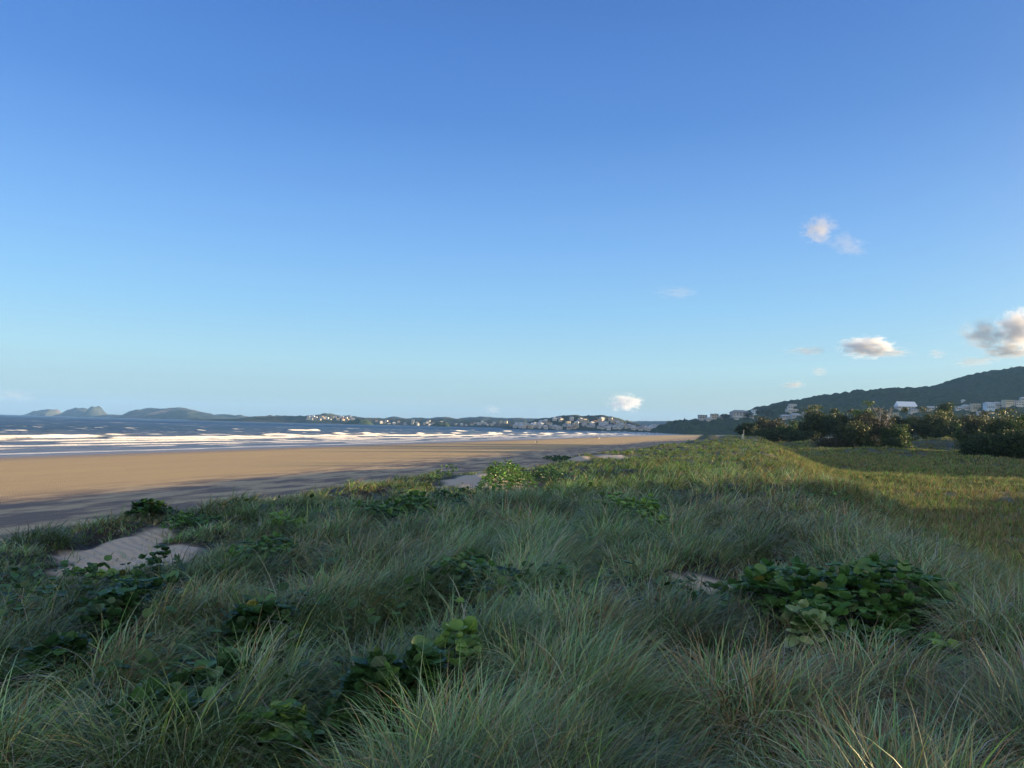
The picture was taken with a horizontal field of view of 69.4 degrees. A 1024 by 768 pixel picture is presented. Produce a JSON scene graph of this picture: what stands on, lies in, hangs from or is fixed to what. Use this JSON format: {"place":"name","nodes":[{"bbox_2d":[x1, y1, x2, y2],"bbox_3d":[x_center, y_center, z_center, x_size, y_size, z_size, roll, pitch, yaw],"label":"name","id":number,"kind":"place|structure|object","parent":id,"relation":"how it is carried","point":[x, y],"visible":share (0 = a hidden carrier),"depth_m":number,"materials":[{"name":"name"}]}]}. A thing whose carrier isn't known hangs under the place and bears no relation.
{"place":"outdoors","nodes":[
{"label":"outdoors","id":0,"kind":"place"},
{"bbox_2d":[25,409,61,415],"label":"island","id":1,"kind":"structure","parent":0,"point":[48,412],"depth_m":5887.53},
{"bbox_2d":[54,408,87,416],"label":"island","id":2,"kind":"structure","parent":0,"point":[74,412],"depth_m":5475.42,"materials":[{"name":"grey stone"}]},
{"bbox_2d":[76,406,107,416],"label":"island","id":3,"kind":"structure","parent":0,"point":[93,411],"depth_m":5425.08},
{"bbox_2d":[92,414,119,417],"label":"shore","id":4,"kind":"structure","parent":0,"point":[109,415],"depth_m":5204.24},
{"bbox_2d":[108,407,199,417],"bbox_3d":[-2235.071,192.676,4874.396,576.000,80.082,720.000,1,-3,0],"label":"headland","id":5,"kind":"structure","parent":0,"point":[141,413],"depth_m":4671.48,"materials":[{"name":"grey stone"}]},
{"bbox_2d":[138,410,235,419],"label":"headland","id":6,"kind":"structure","parent":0,"point":[184,414],"depth_m":4154.03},
{"bbox_2d":[216,414,247,418],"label":"headland","id":7,"kind":"structure","parent":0,"point":[233,416],"depth_m":4629.18,"materials":[{"name":"grey"}]},
{"bbox_2d":[0,415,676,455],"bbox_3d":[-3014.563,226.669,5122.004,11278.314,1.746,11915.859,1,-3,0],"label":"sea","id":8,"kind":"structure","parent":0,"point":[29,435],"depth_m":318.76,"materials":[{"name":"liquid"}]},
{"bbox_2d":[344,419,373,424],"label":"dark knoll","id":9,"kind":"structure","parent":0,"point":[360,421],"depth_m":2406.85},
{"bbox_2d":[195,413,526,427],"bbox_3d":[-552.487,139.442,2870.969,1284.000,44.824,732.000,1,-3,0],"label":"coastal ridge","id":10,"kind":"structure","parent":0,"point":[303,419],"depth_m":2653.82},
{"bbox_2d":[431,422,449,426],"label":"dark knoll","id":11,"kind":"structure","parent":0,"point":[442,424],"depth_m":2346.05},
{"bbox_2d":[347,415,537,421],"bbox_3d":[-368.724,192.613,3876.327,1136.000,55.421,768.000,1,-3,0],"label":"ridge","id":12,"kind":"structure","parent":0,"point":[495,418],"depth_m":3788.84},
{"bbox_2d":[0,434,1023,767],"bbox_3d":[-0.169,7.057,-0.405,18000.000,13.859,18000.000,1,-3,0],"label":"ground","id":13,"kind":"structure","parent":0,"point":[58,490],"depth_m":55.80,"materials":[{"name":"beige soil"}]},
{"bbox_2d":[0,631,96,719],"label":"beach vine","id":14,"kind":"object","parent":13,"relation":"on","point":[65,640],"visible":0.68,"depth_m":4.30,"materials":[{"name":"green plant"}]},
{"bbox_2d":[70,566,138,588],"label":"beach vine","id":15,"kind":"object","parent":13,"relation":"on","point":[122,573],"visible":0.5,"depth_m":7.40,"materials":[{"name":"green plant"}]},
{"bbox_2d":[66,570,182,655],"bbox_3d":[-2.930,1.739,5.421,0.776,0.614,1.172,1,-3,0],"label":"beach vine","id":16,"kind":"object","parent":13,"relation":"on","point":[123,589],"visible":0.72,"depth_m":5.31,"materials":[{"name":"green plant"}]},
{"bbox_2d":[124,498,177,518],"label":"beach vine","id":17,"kind":"object","parent":13,"relation":"on","point":[141,506],"visible":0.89,"depth_m":11.96,"materials":[{"name":"green plant"}]},
{"bbox_2d":[129,544,186,589],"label":"beach vine","id":18,"kind":"object","parent":13,"relation":"on","point":[153,560],"visible":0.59,"depth_m":7.38,"materials":[{"name":"green plant"}]},
{"bbox_2d":[124,646,253,748],"bbox_3d":[-1.759,1.708,3.905,0.678,0.454,1.072,1,-3,0],"label":"beach vine","id":19,"kind":"object","parent":13,"relation":"on","point":[221,658],"visible":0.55,"depth_m":3.88,"materials":[{"name":"green plant"}]},
{"bbox_2d":[158,510,220,534],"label":"beach vine","id":20,"kind":"object","parent":13,"relation":"on","point":[185,516],"visible":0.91,"depth_m":10.82,"materials":[{"name":"green plant"}]},
{"bbox_2d":[207,531,299,573],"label":"beach vine","id":21,"kind":"object","parent":13,"relation":"on","point":[259,544],"visible":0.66,"depth_m":7.99,"materials":[{"name":"green plant"}]},
{"bbox_2d":[219,597,299,655],"bbox_3d":[-1.759,1.671,5.041,0.526,0.448,0.670,1,-3,0],"label":"beach vine","id":22,"kind":"object","parent":13,"relation":"on","point":[252,609],"visible":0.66,"depth_m":4.96,"materials":[{"name":"green plant"}]},
{"bbox_2d":[216,698,322,767],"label":"beach vine","id":23,"kind":"object","parent":13,"relation":"on","point":[294,724],"visible":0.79,"depth_m":3.40,"materials":[{"name":"green plant"}]},
{"bbox_2d":[267,510,315,531],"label":"beach vine","id":24,"kind":"object","parent":13,"relation":"on","point":[279,519],"visible":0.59,"depth_m":10.66,"materials":[{"name":"green plant"}]},
{"bbox_2d":[293,647,423,767],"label":"beach vine","id":25,"kind":"object","parent":13,"relation":"on","point":[366,671],"visible":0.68,"depth_m":3.71,"materials":[{"name":"green plant"}]},
{"bbox_2d":[344,487,437,524],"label":"beach vine","id":26,"kind":"object","parent":13,"relation":"on","point":[400,499],"visible":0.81,"depth_m":12.49,"materials":[{"name":"green plant"}]},
{"bbox_2d":[396,635,464,710],"bbox_3d":[-0.451,1.613,4.048,0.444,0.412,0.504,1,-3,0],"label":"beach vine","id":27,"kind":"object","parent":13,"relation":"on","point":[434,656],"visible":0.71,"depth_m":3.98,"materials":[{"name":"green plant"}]},
{"bbox_2d":[429,463,458,486],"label":"beach vine","id":28,"kind":"object","parent":13,"relation":"on","point":[443,472],"visible":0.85,"depth_m":22.70,"materials":[{"name":"green plant"}]},
{"bbox_2d":[428,486,475,509],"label":"beach vine","id":29,"kind":"object","parent":13,"relation":"on","point":[452,495],"visible":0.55,"depth_m":14.90,"materials":[{"name":"green plant"}]},
{"bbox_2d":[432,597,486,679],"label":"beach vine","id":30,"kind":"object","parent":13,"relation":"on","point":[470,625],"visible":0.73,"depth_m":4.41,"materials":[{"name":"green plant"}]},
{"bbox_2d":[423,548,496,604],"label":"beach vine","id":31,"kind":"object","parent":13,"relation":"on","point":[462,556],"visible":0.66,"depth_m":6.49,"materials":[{"name":"green plant"}]},
{"bbox_2d":[0,448,991,767],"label":"vine ground cover","id":32,"kind":"object","parent":13,"relation":"on","point":[150,656],"visible":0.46,"depth_m":5.25,"materials":[{"name":"green plant"}]},
{"bbox_2d":[474,459,538,497],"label":"beach vine","id":33,"kind":"object","parent":13,"relation":"on","point":[509,475],"visible":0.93,"depth_m":19.55,"materials":[{"name":"green plant"}]},
{"bbox_2d":[0,476,1023,767],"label":"dune grass","id":34,"kind":"structure","parent":13,"relation":"on","point":[534,720],"depth_m":4.52,"materials":[{"name":"green plant"}]},
{"bbox_2d":[533,465,568,483],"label":"beach vine","id":35,"kind":"object","parent":13,"relation":"on","point":[544,473],"visible":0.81,"depth_m":23.91,"materials":[{"name":"green plant"}]},
{"bbox_2d":[542,455,570,462],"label":"beach vine","id":36,"kind":"object","parent":13,"relation":"on","point":[555,457],"visible":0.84,"depth_m":117.20,"materials":[{"name":"green plant"}]},
{"bbox_2d":[256,434,993,558],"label":"dune grass","id":37,"kind":"structure","parent":13,"relation":"on","point":[788,473],"depth_m":21.34,"materials":[{"name":"green plant"}]},
{"bbox_2d":[580,701,671,763],"bbox_3d":[0.544,1.774,3.631,0.491,0.298,0.471,1,-3,0],"label":"beach vine","id":38,"kind":"object","parent":13,"relation":"on","point":[647,730],"visible":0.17,"depth_m":3.64,"materials":[{"name":"green plant"}]},
{"bbox_2d":[593,492,670,530],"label":"beach vine","id":39,"kind":"object","parent":13,"relation":"on","point":[645,502],"visible":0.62,"depth_m":11.75,"materials":[{"name":"green plant"}]},
{"bbox_2d":[731,422,760,435],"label":"shrub","id":40,"kind":"object","parent":13,"relation":"on","point":[745,427],"visible":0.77,"depth_m":253.15,"materials":[{"name":"green plant"}]},
{"bbox_2d":[741,572,770,612],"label":"beach vine","id":41,"kind":"object","parent":13,"relation":"on","point":[760,578],"visible":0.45,"depth_m":6.19,"materials":[{"name":"green plant"}]},
{"bbox_2d":[749,416,770,428],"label":"scrub tree","id":42,"kind":"object","parent":13,"relation":"on","point":[760,421],"visible":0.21,"depth_m":259.33,"materials":[{"name":"green plant"}]},
{"bbox_2d":[744,428,788,441],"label":"round bush","id":43,"kind":"object","parent":13,"relation":"on","point":[770,434],"visible":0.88,"depth_m":236.88,"materials":[{"name":"green plant"}]},
{"bbox_2d":[758,418,791,442],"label":"scrub tree","id":44,"kind":"object","parent":13,"relation":"on","point":[771,424],"visible":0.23,"depth_m":248.65,"materials":[{"name":"green plant"}]},
{"bbox_2d":[775,420,799,442],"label":"scrub tree","id":45,"kind":"object","parent":13,"relation":"on","point":[790,428],"visible":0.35,"depth_m":238.87,"materials":[{"name":"green plant"}]},
{"bbox_2d":[781,431,820,441],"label":"round bush","id":46,"kind":"object","parent":13,"relation":"on","point":[799,436],"visible":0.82,"depth_m":219.52,"materials":[{"name":"green plant"}]},
{"bbox_2d":[775,598,827,651],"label":"beach vine","id":47,"kind":"object","parent":13,"relation":"on","point":[802,603],"visible":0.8,"depth_m":5.20,"materials":[{"name":"green plant"}]},
{"bbox_2d":[796,404,832,438],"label":"scrub tree","id":48,"kind":"object","parent":13,"relation":"on","point":[811,422],"visible":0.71,"depth_m":229.53,"materials":[{"name":"green plant"}]},
{"bbox_2d":[775,484,858,513],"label":"beach vine","id":49,"kind":"object","parent":13,"relation":"on","point":[833,493],"visible":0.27,"depth_m":15.82,"materials":[{"name":"green plant"}]},
{"bbox_2d":[802,437,857,447],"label":"round bush","id":50,"kind":"object","parent":13,"relation":"on","point":[833,442],"visible":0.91,"depth_m":177.45,"materials":[{"name":"green plant"}]},
{"bbox_2d":[816,408,844,437],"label":"scrub tree","id":51,"kind":"object","parent":13,"relation":"on","point":[829,423],"visible":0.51,"depth_m":224.34,"materials":[{"name":"green plant"}]},
{"bbox_2d":[725,551,969,666],"bbox_3d":[2.711,1.704,5.699,1.822,0.684,1.936,1,-3,0],"label":"beach vine","id":52,"kind":"object","parent":13,"relation":"on","point":[862,578],"visible":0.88,"depth_m":5.70,"materials":[{"name":"green plant"}]},
{"bbox_2d":[833,409,861,437],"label":"scrub tree","id":53,"kind":"object","parent":13,"relation":"on","point":[841,418],"visible":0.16,"depth_m":214.58,"materials":[{"name":"green plant"}]},
{"bbox_2d":[832,420,876,446],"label":"scrub tree","id":54,"kind":"object","parent":13,"relation":"on","point":[854,434],"visible":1,"depth_m":174.97,"materials":[{"name":"green plant"}]},
{"bbox_2d":[851,400,879,438],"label":"scrub tree","id":55,"kind":"object","parent":13,"relation":"on","point":[869,404],"visible":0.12,"depth_m":204.56,"materials":[{"name":"green plant"}]},
{"bbox_2d":[850,439,881,447],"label":"round bush","id":56,"kind":"object","parent":13,"relation":"on","point":[872,444],"visible":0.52,"depth_m":175.70,"materials":[{"name":"green plant"}]},
{"bbox_2d":[810,620,938,672],"bbox_3d":[2.534,1.836,5.063,0.924,0.364,0.526,1,-3,0],"label":"beach vine","id":57,"kind":"object","parent":13,"relation":"on","point":[861,626],"visible":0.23,"depth_m":5.11,"materials":[{"name":"green plant"}]},
{"bbox_2d":[849,406,901,446],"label":"bare topped tree","id":58,"kind":"object","parent":13,"relation":"on","point":[877,422],"visible":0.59,"depth_m":181.23,"materials":[{"name":"brown plant"}]},
{"bbox_2d":[756,435,1023,488],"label":"swale grass","id":59,"kind":"structure","parent":13,"relation":"on","point":[874,463],"depth_m":82.93,"materials":[{"name":"green plant"}]},
{"bbox_2d":[881,438,905,447],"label":"round bush","id":60,"kind":"object","parent":13,"relation":"on","point":[891,442],"visible":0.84,"depth_m":171.12,"materials":[{"name":"green plant"}]},
{"bbox_2d":[875,424,915,446],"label":"scrub tree","id":61,"kind":"object","parent":13,"relation":"on","point":[898,432],"visible":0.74,"depth_m":178.43,"materials":[{"name":"green plant"}]},
{"bbox_2d":[775,448,1023,628],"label":"swale grass","id":62,"kind":"structure","parent":13,"relation":"on","point":[932,491],"depth_m":30.19,"materials":[{"name":"green plant"}]},
{"bbox_2d":[890,407,918,441],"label":"scrub tree","id":63,"kind":"object","parent":13,"relation":"on","point":[908,422],"visible":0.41,"depth_m":213.71,"materials":[{"name":"green plant"}]},
{"bbox_2d":[818,487,1004,569],"bbox_3d":[8.563,3.223,15.428,1.591,1.437,9.734,1,-3,0],"label":"beach vine","id":64,"kind":"object","parent":13,"relation":"on","point":[881,510],"visible":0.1,"depth_m":16.03,"materials":[{"name":"green plant"}]},
{"bbox_2d":[907,406,949,438],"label":"feathery tree","id":65,"kind":"object","parent":13,"relation":"on","point":[921,423],"visible":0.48,"depth_m":220.41,"materials":[{"name":"green plant"}]},
{"bbox_2d":[918,410,953,439],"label":"feathery tree","id":66,"kind":"object","parent":13,"relation":"on","point":[937,423],"visible":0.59,"depth_m":214.27,"materials":[{"name":"green plant"}]},
{"bbox_2d":[932,428,945,437],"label":"round bush","id":67,"kind":"object","parent":13,"relation":"on","point":[938,434],"visible":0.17,"depth_m":211.01,"materials":[{"name":"green plant"}]},
{"bbox_2d":[920,401,958,435],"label":"scrub tree","id":68,"kind":"object","parent":13,"relation":"on","point":[945,407],"visible":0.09,"depth_m":243.65,"materials":[{"name":"green plant"}]},
{"bbox_2d":[917,631,967,677],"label":"beach vine","id":69,"kind":"object","parent":13,"relation":"on","point":[932,640],"visible":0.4,"depth_m":4.90,"materials":[{"name":"green plant"}]},
{"bbox_2d":[942,420,963,437],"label":"scrub tree","id":70,"kind":"object","parent":13,"relation":"on","point":[952,428],"visible":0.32,"depth_m":199.41,"materials":[{"name":"green plant"}]},
{"bbox_2d":[943,416,969,428],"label":"scrub tree","id":71,"kind":"object","parent":13,"relation":"on","point":[947,423],"visible":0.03,"depth_m":205.50,"materials":[{"name":"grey plant"}]},
{"bbox_2d":[946,418,981,443],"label":"scrub tree","id":72,"kind":"object","parent":13,"relation":"on","point":[959,439],"visible":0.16,"depth_m":178.21,"materials":[{"name":"green plant"}]},
{"bbox_2d":[955,433,989,455],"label":"scrub tree","id":73,"kind":"object","parent":13,"relation":"on","point":[964,450],"visible":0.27,"depth_m":127.23,"materials":[{"name":"green plant"}]},
{"bbox_2d":[956,410,994,449],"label":"scrub tree","id":74,"kind":"object","parent":13,"relation":"on","point":[974,422],"visible":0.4,"depth_m":149.47,"materials":[{"name":"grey plant"}]},
{"bbox_2d":[979,409,1006,419],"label":"scrub tree","id":75,"kind":"object","parent":13,"relation":"on","point":[995,414],"visible":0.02,"depth_m":165.60,"materials":[{"name":"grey plant"}]},
{"bbox_2d":[963,429,1023,458],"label":"scrub tree","id":76,"kind":"object","parent":13,"relation":"on","point":[1004,445],"visible":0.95,"depth_m":110.78,"materials":[{"name":"green plant"}]},
{"bbox_2d":[967,407,1023,436],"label":"scrub tree","id":77,"kind":"object","parent":13,"relation":"on","point":[990,425],"visible":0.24,"depth_m":131.13,"materials":[{"name":"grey plant"}]},
{"bbox_2d":[990,420,1023,458],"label":"scrub tree","id":78,"kind":"object","parent":13,"relation":"on","point":[1019,426],"visible":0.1,"depth_m":118.50,"materials":[{"name":"green plant"}]},
{"bbox_2d":[1003,413,1023,428],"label":"scrub tree","id":79,"kind":"object","parent":13,"relation":"on","point":[1018,422],"visible":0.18,"depth_m":125.86,"materials":[{"name":"green plant"}]},
{"bbox_2d":[0,0,1023,420],"label":"sky","id":80,"kind":"structure","parent":0,"point":[630,210],"materials":[{"name":"blue"}]},
{"bbox_2d":[502,415,648,431],"bbox_3d":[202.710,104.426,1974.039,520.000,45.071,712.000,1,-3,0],"label":"town hill","id":81,"kind":"structure","parent":0,"point":[576,417],"depth_m":1773.33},
{"bbox_2d":[630,421,667,425],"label":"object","id":82,"kind":"structure","parent":0,"point":[648,423],"depth_m":4076.98,"materials":[{"name":"blue"}]},
{"bbox_2d":[649,404,882,436],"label":"headland","id":83,"kind":"structure","parent":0,"point":[717,426],"depth_m":1227.38,"materials":[{"name":"green plant"}]},
{"bbox_2d":[698,415,706,420],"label":"house","id":84,"kind":"structure","parent":83,"relation":"on","point":[701,417],"depth_m":1282.90,"materials":[{"name":"white"}]},
{"bbox_2d":[710,414,718,419],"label":"house","id":85,"kind":"structure","parent":83,"relation":"on","point":[714,416],"depth_m":1283.11,"materials":[{"name":"metal"}]},
{"bbox_2d":[729,410,748,417],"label":"house","id":86,"kind":"structure","parent":83,"relation":"on","point":[733,413],"depth_m":1246.73,"materials":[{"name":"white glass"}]},
{"bbox_2d":[745,412,753,417],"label":"headland tree","id":87,"kind":"object","parent":83,"relation":"on","point":[748,414],"visible":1,"depth_m":1240.88,"materials":[{"name":"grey plant"}]},
{"bbox_2d":[750,409,757,414],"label":"house","id":88,"kind":"structure","parent":83,"relation":"on","point":[753,411],"depth_m":1247.34,"materials":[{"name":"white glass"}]},
{"bbox_2d":[780,415,789,419],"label":"house","id":89,"kind":"structure","parent":83,"relation":"on","point":[785,417],"depth_m":1216.49,"materials":[{"name":"metal"}]},
{"bbox_2d":[785,409,798,413],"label":"house","id":90,"kind":"structure","parent":83,"relation":"on","point":[790,411],"depth_m":1242.18,"materials":[{"name":"paint"}]},
{"bbox_2d":[789,413,801,419],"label":"house","id":91,"kind":"structure","parent":83,"relation":"on","point":[793,415],"depth_m":1208.00,"materials":[{"name":"metal"}]},
{"bbox_2d":[747,366,1023,438],"bbox_3d":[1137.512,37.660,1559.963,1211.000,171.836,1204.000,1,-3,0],"label":"forest hill","id":92,"kind":"structure","parent":0,"point":[981,388],"depth_m":1388.13,"materials":[{"name":"green plant"}]},
{"bbox_2d":[887,413,898,418],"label":"house","id":93,"kind":"structure","parent":92,"relation":"on","point":[894,414],"depth_m":1170.18,"materials":[{"name":"metal"}]},
{"bbox_2d":[893,401,916,410],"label":"house","id":94,"kind":"structure","parent":92,"relation":"on","point":[899,404],"depth_m":1224.32,"materials":[{"name":"white metal"}]},
{"bbox_2d":[908,408,918,413],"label":"house","id":95,"kind":"structure","parent":92,"relation":"on","point":[914,410],"depth_m":1196.75,"materials":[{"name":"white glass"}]},
{"bbox_2d":[961,405,969,409],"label":"house","id":96,"kind":"structure","parent":92,"relation":"on","point":[966,407],"depth_m":1162.65,"materials":[{"name":"paint"}]},
{"bbox_2d":[970,404,981,411],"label":"house","id":97,"kind":"structure","parent":92,"relation":"on","point":[974,407],"depth_m":1152.92,"materials":[{"name":"paint"}]},
{"bbox_2d":[983,402,995,410],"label":"house","id":98,"kind":"structure","parent":92,"relation":"on","point":[988,406],"depth_m":1125.46,"materials":[{"name":"paint"}]},
{"bbox_2d":[993,402,1000,408],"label":"house","id":99,"kind":"structure","parent":92,"relation":"on","point":[998,404],"depth_m":1139.82,"materials":[{"name":"paint"}]},
{"bbox_2d":[1001,400,1014,407],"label":"house","id":100,"kind":"structure","parent":92,"relation":"on","point":[1006,403],"depth_m":1125.58,"materials":[{"name":"paint"}]},
{"bbox_2d":[1015,400,1023,406],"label":"house","id":101,"kind":"structure","parent":92,"relation":"on","point":[1018,403],"depth_m":1132.04,"materials":[{"name":"paint"}]}
]}

